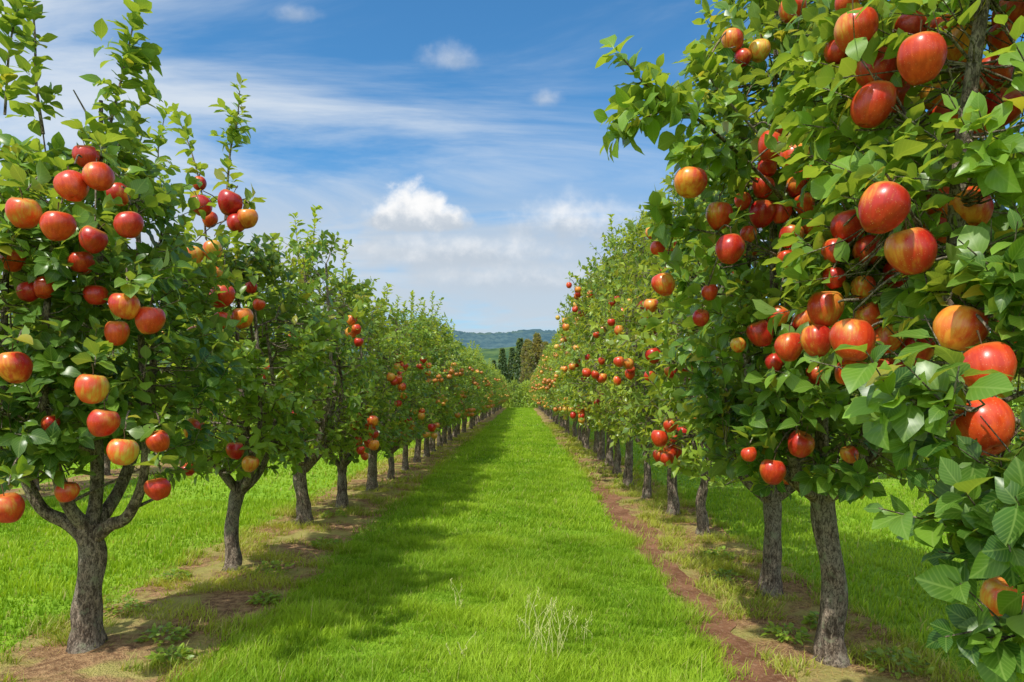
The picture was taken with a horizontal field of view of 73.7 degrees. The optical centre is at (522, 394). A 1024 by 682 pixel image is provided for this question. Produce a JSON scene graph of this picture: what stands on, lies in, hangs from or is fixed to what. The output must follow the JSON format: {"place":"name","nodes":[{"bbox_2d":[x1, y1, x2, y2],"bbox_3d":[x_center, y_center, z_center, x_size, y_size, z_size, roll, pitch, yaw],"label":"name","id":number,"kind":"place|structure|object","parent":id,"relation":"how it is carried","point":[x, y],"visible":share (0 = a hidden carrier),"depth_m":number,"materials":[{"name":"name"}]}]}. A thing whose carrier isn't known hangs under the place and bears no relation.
{"place":"outdoors","nodes":[
{"label":"outdoors","id":0,"kind":"place"},
{"bbox_2d":[8,305,556,354],"bbox_3d":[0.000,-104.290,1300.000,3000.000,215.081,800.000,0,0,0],"label":"hills","id":1,"kind":"structure","parent":0,"point":[488,340],"depth_m":1124.20,"materials":[{"name":"green plant"}]},
{"bbox_2d":[0,397,1023,681],"bbox_3d":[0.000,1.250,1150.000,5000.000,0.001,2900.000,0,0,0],"label":"ground","id":2,"kind":"structure","parent":0,"point":[888,483],"depth_m":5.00,"materials":[{"name":"plant"}]},
{"bbox_2d":[4,457,225,500],"bbox_3d":[-6.303,1.236,33.050,1.191,0.020,65.100,0,0,0],"label":"soil strip","id":3,"kind":"object","parent":2,"relation":"on","point":[85,479],"visible":0.06,"depth_m":9.93,"materials":[{"name":"brown soil"}]},
{"bbox_2d":[0,313,68,490],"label":"apple tree","id":4,"kind":"object","parent":3,"relation":"on","point":[35,480],"visible":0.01,"depth_m":8.76,"materials":[{"name":"green plant"}]},
{"bbox_2d":[74,319,137,474],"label":"apple tree","id":5,"kind":"object","parent":3,"relation":"on","point":[107,461],"visible":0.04,"depth_m":10.47,"materials":[{"name":"green plant"}]},
{"bbox_2d":[115,307,213,450],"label":"apple tree","id":6,"kind":"object","parent":3,"relation":"on","point":[161,371],"depth_m":12.21,"materials":[{"name":"green plant"}]},
{"bbox_2d":[202,361,242,430],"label":"apple tree","id":7,"kind":"object","parent":3,"relation":"on","point":[213,419],"visible":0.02,"depth_m":13.74,"materials":[{"name":"green plant"}]},
{"bbox_2d":[0,408,505,681],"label":"soil strip","id":8,"kind":"object","parent":2,"relation":"on","point":[102,662],"visible":0.43,"depth_m":3.97,"materials":[{"name":"brown soil"}]},
{"bbox_2d":[0,0,249,653],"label":"apple tree","id":9,"kind":"object","parent":8,"relation":"on","point":[52,248],"visible":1,"depth_m":3.00,"materials":[{"name":"green plant"}]},
{"bbox_2d":[103,595,149,619],"bbox_3d":[-2.301,1.206,3.895,0.278,0.088,0.295,0,0,0],"label":"weed clump","id":10,"kind":"object","parent":8,"relation":"on","point":[115,610],"visible":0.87,"depth_m":3.91,"materials":[{"name":"green plant"}]},
{"bbox_2d":[133,620,192,646],"bbox_3d":[-1.816,1.206,3.461,0.261,0.111,0.256,0,0,0],"label":"weed clump","id":11,"kind":"object","parent":8,"relation":"on","point":[154,631],"visible":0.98,"depth_m":3.46,"materials":[{"name":"green plant"}]},
{"bbox_2d":[144,642,193,667],"bbox_3d":[-1.646,1.223,3.201,0.224,0.075,0.200,0,0,0],"label":"weed clump","id":12,"kind":"object","parent":8,"relation":"on","point":[181,648],"visible":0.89,"depth_m":3.19,"materials":[{"name":"green plant"}]},
{"bbox_2d":[155,567,192,581],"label":"weed clump","id":13,"kind":"object","parent":8,"relation":"on","point":[176,569],"visible":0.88,"depth_m":4.60,"materials":[{"name":"green plant"}]},
{"bbox_2d":[132,72,348,570],"bbox_3d":[-2.001,-0.391,4.787,1.416,3.402,1.547,0,0,0],"label":"apple tree","id":14,"kind":"object","parent":8,"relation":"on","point":[256,450],"visible":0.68,"depth_m":4.64,"materials":[{"name":"green plant"}]},
{"bbox_2d":[246,590,282,606],"bbox_3d":[-1.549,1.213,4.104,0.215,0.080,0.208,0,0,0],"label":"weed clump","id":15,"kind":"object","parent":8,"relation":"on","point":[267,596],"visible":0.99,"depth_m":4.08,"materials":[{"name":"green plant"}]},
{"bbox_2d":[247,560,294,575],"bbox_3d":[-1.744,1.206,4.741,0.281,0.106,0.284,0,0,28],"label":"weed clump","id":16,"kind":"object","parent":8,"relation":"on","point":[275,562],"visible":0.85,"depth_m":4.75,"materials":[{"name":"green plant"}]},
{"bbox_2d":[206,204,384,525],"bbox_3d":[-2.101,-0.225,6.415,1.751,3.089,1.592,0,0,41],"label":"apple tree","id":17,"kind":"object","parent":8,"relation":"on","point":[306,281],"visible":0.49,"depth_m":6.38,"materials":[{"name":"green plant"}]},
{"bbox_2d":[311,537,338,548],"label":"weed clump","id":18,"kind":"object","parent":8,"relation":"on","point":[336,541],"visible":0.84,"depth_m":5.59,"materials":[{"name":"green plant"}]},
{"bbox_2d":[321,509,350,518],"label":"weed clump","id":19,"kind":"object","parent":8,"relation":"on","point":[338,511],"visible":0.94,"depth_m":6.90,"materials":[{"name":"green plant"}]},
{"bbox_2d":[275,239,415,507],"bbox_3d":[-1.983,-0.180,7.517,1.639,2.981,1.590,0,0,-20],"label":"apple tree","id":20,"kind":"object","parent":8,"relation":"on","point":[400,366],"visible":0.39,"depth_m":7.44,"materials":[{"name":"green plant"}]},
{"bbox_2d":[306,282,438,490],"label":"apple tree","id":21,"kind":"object","parent":8,"relation":"on","point":[372,483],"visible":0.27,"depth_m":8.72,"materials":[{"name":"green plant"}]},
{"bbox_2d":[349,286,438,479],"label":"apple tree","id":22,"kind":"object","parent":8,"relation":"on","point":[391,469],"visible":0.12,"depth_m":9.84,"materials":[{"name":"green plant"}]},
{"bbox_2d":[369,292,464,462],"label":"apple tree","id":23,"kind":"object","parent":8,"relation":"on","point":[448,415],"visible":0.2,"depth_m":12.35,"materials":[{"name":"green plant"}]},
{"bbox_2d":[384,290,451,469],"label":"apple tree","id":24,"kind":"object","parent":8,"relation":"on","point":[443,401],"visible":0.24,"depth_m":11.15,"materials":[{"name":"green plant"}]},
{"bbox_2d":[402,291,471,456],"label":"apple tree","id":25,"kind":"object","parent":8,"relation":"on","point":[451,422],"visible":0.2,"depth_m":13.52,"materials":[{"name":"green plant"}]},
{"bbox_2d":[429,320,475,451],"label":"apple tree","id":26,"kind":"object","parent":8,"relation":"on","point":[432,442],"visible":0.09,"depth_m":14.77,"materials":[{"name":"green plant"}]},
{"bbox_2d":[432,319,476,446],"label":"apple tree","id":27,"kind":"object","parent":8,"relation":"on","point":[439,440],"visible":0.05,"depth_m":16.01,"materials":[{"name":"green plant"}]},
{"bbox_2d":[435,335,479,443],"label":"apple tree","id":28,"kind":"object","parent":8,"relation":"on","point":[444,430],"visible":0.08,"depth_m":17.18,"materials":[{"name":"green plant"}]},
{"bbox_2d":[447,323,481,439],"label":"apple tree","id":29,"kind":"object","parent":8,"relation":"on","point":[472,378],"visible":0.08,"depth_m":18.29,"materials":[{"name":"green plant"}]},
{"bbox_2d":[452,347,487,437],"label":"apple tree","id":30,"kind":"object","parent":8,"relation":"on","point":[454,432],"visible":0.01,"depth_m":19.59,"materials":[{"name":"green plant"}]},
{"bbox_2d":[456,343,487,434],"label":"apple tree","id":31,"kind":"object","parent":8,"relation":"on","point":[458,425],"visible":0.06,"depth_m":20.73,"materials":[{"name":"green plant"}]},
{"bbox_2d":[461,347,489,432],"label":"apple tree","id":32,"kind":"object","parent":8,"relation":"on","point":[485,378],"visible":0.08,"depth_m":22.02,"materials":[{"name":"green plant"}]},
{"bbox_2d":[465,350,489,429],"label":"apple tree","id":33,"kind":"object","parent":8,"relation":"on","point":[474,354],"visible":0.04,"depth_m":23.24,"materials":[{"name":"green plant"}]},
{"bbox_2d":[467,340,492,426],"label":"apple tree","id":34,"kind":"object","parent":8,"relation":"on","point":[484,380],"visible":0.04,"depth_m":25.75,"materials":[{"name":"green plant"}]},
{"bbox_2d":[467,341,494,428],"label":"apple tree","id":35,"kind":"object","parent":8,"relation":"on","point":[483,410],"visible":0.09,"depth_m":24.61,"materials":[{"name":"green plant"}]},
{"bbox_2d":[473,345,493,425],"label":"apple tree","id":36,"kind":"object","parent":8,"relation":"on","point":[492,390],"visible":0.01,"depth_m":26.97,"materials":[{"name":"green plant"}]},
{"bbox_2d":[475,353,495,423],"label":"apple tree","id":37,"kind":"object","parent":8,"relation":"on","point":[491,406],"visible":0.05,"depth_m":28.28,"materials":[{"name":"green plant"}]},
{"bbox_2d":[477,378,494,421],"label":"apple tree","id":38,"kind":"object","parent":8,"relation":"on","point":[478,419],"visible":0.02,"depth_m":30.68,"materials":[{"name":"green plant"}]},
{"bbox_2d":[476,350,495,416],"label":"apple tree","id":39,"kind":"object","parent":8,"relation":"on","point":[489,380],"visible":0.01,"depth_m":29.50,"materials":[{"name":"green plant"}]},
{"bbox_2d":[481,356,498,419],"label":"apple tree","id":40,"kind":"object","parent":8,"relation":"on","point":[493,385],"visible":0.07,"depth_m":33.22,"materials":[{"name":"green plant"}]},
{"bbox_2d":[480,368,500,420],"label":"apple tree","id":41,"kind":"object","parent":8,"relation":"on","point":[496,393],"visible":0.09,"depth_m":31.95,"materials":[{"name":"green plant"}]},
{"bbox_2d":[483,371,501,418],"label":"apple tree","id":42,"kind":"object","parent":8,"relation":"on","point":[493,374],"visible":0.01,"depth_m":34.47,"materials":[{"name":"green plant"}]},
{"bbox_2d":[485,362,502,417],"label":"apple tree","id":43,"kind":"object","parent":8,"relation":"on","point":[490,366],"visible":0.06,"depth_m":35.67,"materials":[{"name":"green plant"}]},
{"bbox_2d":[488,375,503,416],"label":"apple tree","id":44,"kind":"object","parent":8,"relation":"on","point":[498,394],"visible":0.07,"depth_m":38.18,"materials":[{"name":"green plant"}]},
{"bbox_2d":[491,364,506,413],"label":"apple tree","id":45,"kind":"object","parent":8,"relation":"on","point":[502,395],"visible":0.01,"depth_m":44.44,"materials":[{"name":"green plant"}]},
{"bbox_2d":[493,369,507,413],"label":"apple tree","id":46,"kind":"object","parent":8,"relation":"on","point":[502,378],"visible":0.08,"depth_m":43.22,"materials":[{"name":"green plant"}]},
{"bbox_2d":[450,579,462,608],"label":"tall grass","id":47,"kind":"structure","parent":2,"relation":"on","point":[458,594],"depth_m":3.89,"materials":[{"name":"green plant"}]},
{"bbox_2d":[157,408,756,681],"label":"grass","id":48,"kind":"structure","parent":2,"relation":"on","point":[531,562],"depth_m":4.16,"materials":[{"name":"green plant"}]},
{"bbox_2d":[446,631,476,660],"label":"tall grass","id":49,"kind":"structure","parent":2,"relation":"on","point":[460,647],"depth_m":3.17,"materials":[{"name":"green plant"}]},
{"bbox_2d":[491,360,496,369],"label":"conifer tree","id":50,"kind":"object","parent":2,"relation":"on","point":[494,362],"visible":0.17,"depth_m":111.75,"materials":[{"name":"green plant"}]},
{"bbox_2d":[496,348,511,389],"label":"conifer tree","id":51,"kind":"object","parent":2,"relation":"on","point":[502,365],"visible":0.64,"depth_m":107.60,"materials":[{"name":"green plant"}]},
{"bbox_2d":[507,347,517,388],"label":"conifer tree","id":52,"kind":"object","parent":2,"relation":"on","point":[510,360],"visible":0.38,"depth_m":112.60,"materials":[{"name":"green plant"}]},
{"bbox_2d":[508,378,520,401],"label":"apple tree","id":53,"kind":"object","parent":2,"relation":"on","point":[512,385],"visible":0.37,"depth_m":72.41,"materials":[{"name":"green plant"}]},
{"bbox_2d":[509,338,523,392],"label":"conifer tree","id":54,"kind":"object","parent":2,"relation":"on","point":[516,372],"visible":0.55,"depth_m":108.50,"materials":[{"name":"green plant"}]},
{"bbox_2d":[502,379,537,407],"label":"hedge","id":55,"kind":"object","parent":2,"relation":"on","point":[517,396],"visible":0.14,"depth_m":64.49,"materials":[{"name":"green plant"}]},
{"bbox_2d":[519,338,536,386],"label":"leafy poplar tree","id":56,"kind":"object","parent":2,"relation":"on","point":[527,354],"visible":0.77,"depth_m":106.42,"materials":[{"name":"green plant"}]},
{"bbox_2d":[517,587,548,640],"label":"tall grass","id":57,"kind":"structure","parent":2,"relation":"on","point":[529,616],"depth_m":3.49,"materials":[{"name":"green plant"}]},
{"bbox_2d":[531,332,542,368],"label":"leafy poplar tree","id":58,"kind":"object","parent":2,"relation":"on","point":[536,344],"visible":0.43,"depth_m":109.33,"materials":[{"name":"green plant"}]},
{"bbox_2d":[528,597,556,657],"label":"tall grass","id":59,"kind":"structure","parent":2,"relation":"on","point":[551,605],"depth_m":3.26,"materials":[{"name":"green plant"}]},
{"bbox_2d":[539,341,548,361],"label":"bare poplar","id":60,"kind":"object","parent":2,"relation":"on","point":[542,347],"visible":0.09,"depth_m":107.65,"materials":[{"name":"plant"}]},
{"bbox_2d":[520,606,572,659],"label":"tall grass","id":61,"kind":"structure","parent":2,"relation":"on","point":[549,633],"depth_m":3.19,"materials":[{"name":"green plant"}]},
{"bbox_2d":[551,601,577,650],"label":"tall grass","id":62,"kind":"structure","parent":2,"relation":"on","point":[559,626],"depth_m":3.36,"materials":[{"name":"green plant"}]},
{"bbox_2d":[534,408,978,681],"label":"soil strip","id":63,"kind":"object","parent":2,"relation":"on","point":[786,645],"visible":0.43,"depth_m":3.80,"materials":[{"name":"brown soil"}]},
{"bbox_2d":[0,421,981,681],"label":"weeds","id":64,"kind":"object","parent":63,"relation":"on","point":[654,521],"visible":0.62,"depth_m":4.51,"materials":[{"name":"green plant"}]},
{"bbox_2d":[532,371,551,418],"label":"apple tree","id":65,"kind":"object","parent":63,"relation":"on","point":[535,398],"visible":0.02,"depth_m":34.41,"materials":[{"name":"green plant"}]},
{"bbox_2d":[531,348,555,421],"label":"apple tree","id":66,"kind":"object","parent":63,"relation":"on","point":[537,391],"visible":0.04,"depth_m":30.61,"materials":[{"name":"green plant"}]},
{"bbox_2d":[535,344,555,419],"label":"apple tree","id":67,"kind":"object","parent":63,"relation":"on","point":[540,374],"visible":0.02,"depth_m":29.39,"materials":[{"name":"green plant"}]},
{"bbox_2d":[536,366,558,424],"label":"apple tree","id":68,"kind":"object","parent":63,"relation":"on","point":[557,415],"visible":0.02,"depth_m":28.04,"materials":[{"name":"green plant"}]},
{"bbox_2d":[536,338,561,425],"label":"apple tree","id":69,"kind":"object","parent":63,"relation":"on","point":[560,418],"visible":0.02,"depth_m":26.85,"materials":[{"name":"green plant"}]},
{"bbox_2d":[539,339,563,426],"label":"apple tree","id":70,"kind":"object","parent":63,"relation":"on","point":[562,424],"visible":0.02,"depth_m":25.58,"materials":[{"name":"green plant"}]},
{"bbox_2d":[539,333,565,428],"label":"apple tree","id":71,"kind":"object","parent":63,"relation":"on","point":[541,362],"visible":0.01,"depth_m":24.31,"materials":[{"name":"green plant"}]},
{"bbox_2d":[538,337,569,433],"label":"apple tree","id":72,"kind":"object","parent":63,"relation":"on","point":[542,370],"visible":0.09,"depth_m":21.90,"materials":[{"name":"green plant"}]},
{"bbox_2d":[545,339,569,431],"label":"apple tree","id":73,"kind":"object","parent":63,"relation":"on","point":[552,397],"depth_m":22.97,"materials":[{"name":"green plant"}]},
{"bbox_2d":[541,323,576,436],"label":"apple tree","id":74,"kind":"object","parent":63,"relation":"on","point":[574,423],"visible":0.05,"depth_m":19.55,"materials":[{"name":"green plant"}]},
{"bbox_2d":[544,345,577,434],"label":"apple tree","id":75,"kind":"object","parent":63,"relation":"on","point":[547,373],"depth_m":20.88,"materials":[{"name":"green plant"}]},
{"bbox_2d":[542,314,581,440],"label":"apple tree","id":76,"kind":"object","parent":63,"relation":"on","point":[580,427],"visible":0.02,"depth_m":18.33,"materials":[{"name":"green plant"}]},
{"bbox_2d":[545,314,584,444],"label":"apple tree","id":77,"kind":"object","parent":63,"relation":"on","point":[583,428],"visible":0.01,"depth_m":16.99,"materials":[{"name":"green plant"}]},
{"bbox_2d":[550,336,590,448],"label":"apple tree","id":78,"kind":"object","parent":63,"relation":"on","point":[586,438],"visible":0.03,"depth_m":15.62,"materials":[{"name":"green plant"}]},
{"bbox_2d":[553,331,598,452],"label":"apple tree","id":79,"kind":"object","parent":63,"relation":"on","point":[596,440],"visible":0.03,"depth_m":14.48,"materials":[{"name":"green plant"}]},
{"bbox_2d":[548,266,605,459],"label":"apple tree","id":80,"kind":"object","parent":63,"relation":"on","point":[601,453],"visible":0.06,"depth_m":13.21,"materials":[{"name":"green plant"}]},
{"bbox_2d":[555,261,629,465],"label":"apple tree","id":81,"kind":"object","parent":63,"relation":"on","point":[562,340],"visible":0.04,"depth_m":11.97,"materials":[{"name":"green plant"}]},
{"bbox_2d":[555,246,663,474],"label":"apple tree","id":82,"kind":"object","parent":63,"relation":"on","point":[616,469],"visible":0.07,"depth_m":10.66,"materials":[{"name":"green plant"}]},
{"bbox_2d":[559,214,686,485],"bbox_3d":[1.452,-0.570,9.396,1.969,3.793,1.759,0,0,22],"label":"apple tree","id":83,"kind":"object","parent":63,"relation":"on","point":[583,309],"visible":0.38,"depth_m":9.34,"materials":[{"name":"green plant"}]},
{"bbox_2d":[576,210,689,498],"bbox_3d":[1.479,-0.467,8.181,1.534,3.576,1.702,0,0,-12],"label":"apple tree","id":84,"kind":"object","parent":63,"relation":"on","point":[616,435],"visible":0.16,"depth_m":8.18,"materials":[{"name":"green plant"}]},
{"bbox_2d":[582,188,761,514],"bbox_3d":[1.566,-0.449,7.096,1.838,3.541,1.642,0,0,26],"label":"apple tree","id":85,"kind":"object","parent":63,"relation":"on","point":[673,504],"visible":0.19,"depth_m":7.07,"materials":[{"name":"green plant"}]},
{"bbox_2d":[604,168,765,535],"bbox_3d":[1.589,-0.451,6.159,1.686,3.542,1.520,0,0,39],"label":"apple tree","id":86,"kind":"object","parent":63,"relation":"on","point":[626,362],"visible":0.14,"depth_m":6.11,"materials":[{"name":"green plant"}]},
{"bbox_2d":[704,546,736,557],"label":"weed clump","id":87,"kind":"object","parent":63,"relation":"on","point":[718,550],"visible":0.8,"depth_m":5.18,"materials":[{"name":"green plant"}]},
{"bbox_2d":[703,568,742,583],"bbox_3d":[1.349,1.220,4.599,0.267,0.106,0.271,0,0,0],"label":"weed clump","id":88,"kind":"object","parent":63,"relation":"on","point":[720,571],"visible":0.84,"depth_m":4.57,"materials":[{"name":"green plant"}]},
{"bbox_2d":[616,90,939,598],"bbox_3d":[1.557,-0.316,4.260,1.758,3.263,1.968,0,0,-32],"label":"apple tree","id":89,"kind":"object","parent":63,"relation":"on","point":[670,453],"visible":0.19,"depth_m":4.18,"materials":[{"name":"green plant"}]},
{"bbox_2d":[760,621,813,644],"bbox_3d":[1.360,1.219,3.501,0.260,0.092,0.228,0,0,36],"label":"weed clump","id":90,"kind":"object","parent":63,"relation":"on","point":[775,628],"visible":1,"depth_m":3.48,"materials":[{"name":"green plant"}]},
{"bbox_2d":[593,0,1023,667],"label":"apple tree","id":91,"kind":"object","parent":63,"relation":"on","point":[787,406],"visible":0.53,"depth_m":2.79,"materials":[{"name":"green plant"}]},
{"bbox_2d":[801,610,818,628],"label":"weed clump","id":92,"kind":"object","parent":63,"relation":"on","point":[807,619],"visible":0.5,"depth_m":3.69,"materials":[{"name":"green plant"}]},
{"bbox_2d":[752,0,1023,681],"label":"apple tree","id":93,"kind":"object","parent":63,"relation":"on","point":[936,252],"visible":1,"depth_m":1.55,"materials":[{"name":"green plant"}]},
{"bbox_2d":[863,645,934,678],"bbox_3d":[1.700,1.209,3.111,0.298,0.109,0.300,0,0,0],"label":"weed clump","id":94,"kind":"object","parent":63,"relation":"on","point":[908,653],"visible":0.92,"depth_m":3.08,"materials":[{"name":"green plant"}]},
{"bbox_2d":[933,332,1023,440],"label":"apple tree","id":95,"kind":"object","parent":2,"relation":"on","point":[1015,409],"visible":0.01,"depth_m":8.17,"materials":[{"name":"green plant"}]},
{"bbox_2d":[993,375,1023,445],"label":"apple tree","id":96,"kind":"object","parent":2,"relation":"on","point":[1000,395],"visible":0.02,"depth_m":7.16,"materials":[{"name":"green plant"}]},
{"bbox_2d":[0,0,1023,335],"label":"sky","id":97,"kind":"structure","parent":0,"point":[456,145],"materials":[{"name":"blue"}]},
{"bbox_2d":[71,343,1023,396],"bbox_3d":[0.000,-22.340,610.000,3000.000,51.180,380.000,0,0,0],"label":"hills","id":98,"kind":"structure","parent":0,"point":[491,354],"depth_m":524.79,"materials":[{"name":"green plant"}]},
{"bbox_2d":[563,611,592,644],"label":"tall grass","id":99,"kind":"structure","parent":0,"point":[582,626],"depth_m":3.46,"materials":[{"name":"green plant"}]},
{"bbox_2d":[557,437,796,681],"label":"dirt path","id":100,"kind":"structure","parent":0,"point":[723,626],"depth_m":3.92,"materials":[{"name":"brown soil"}]}
]}

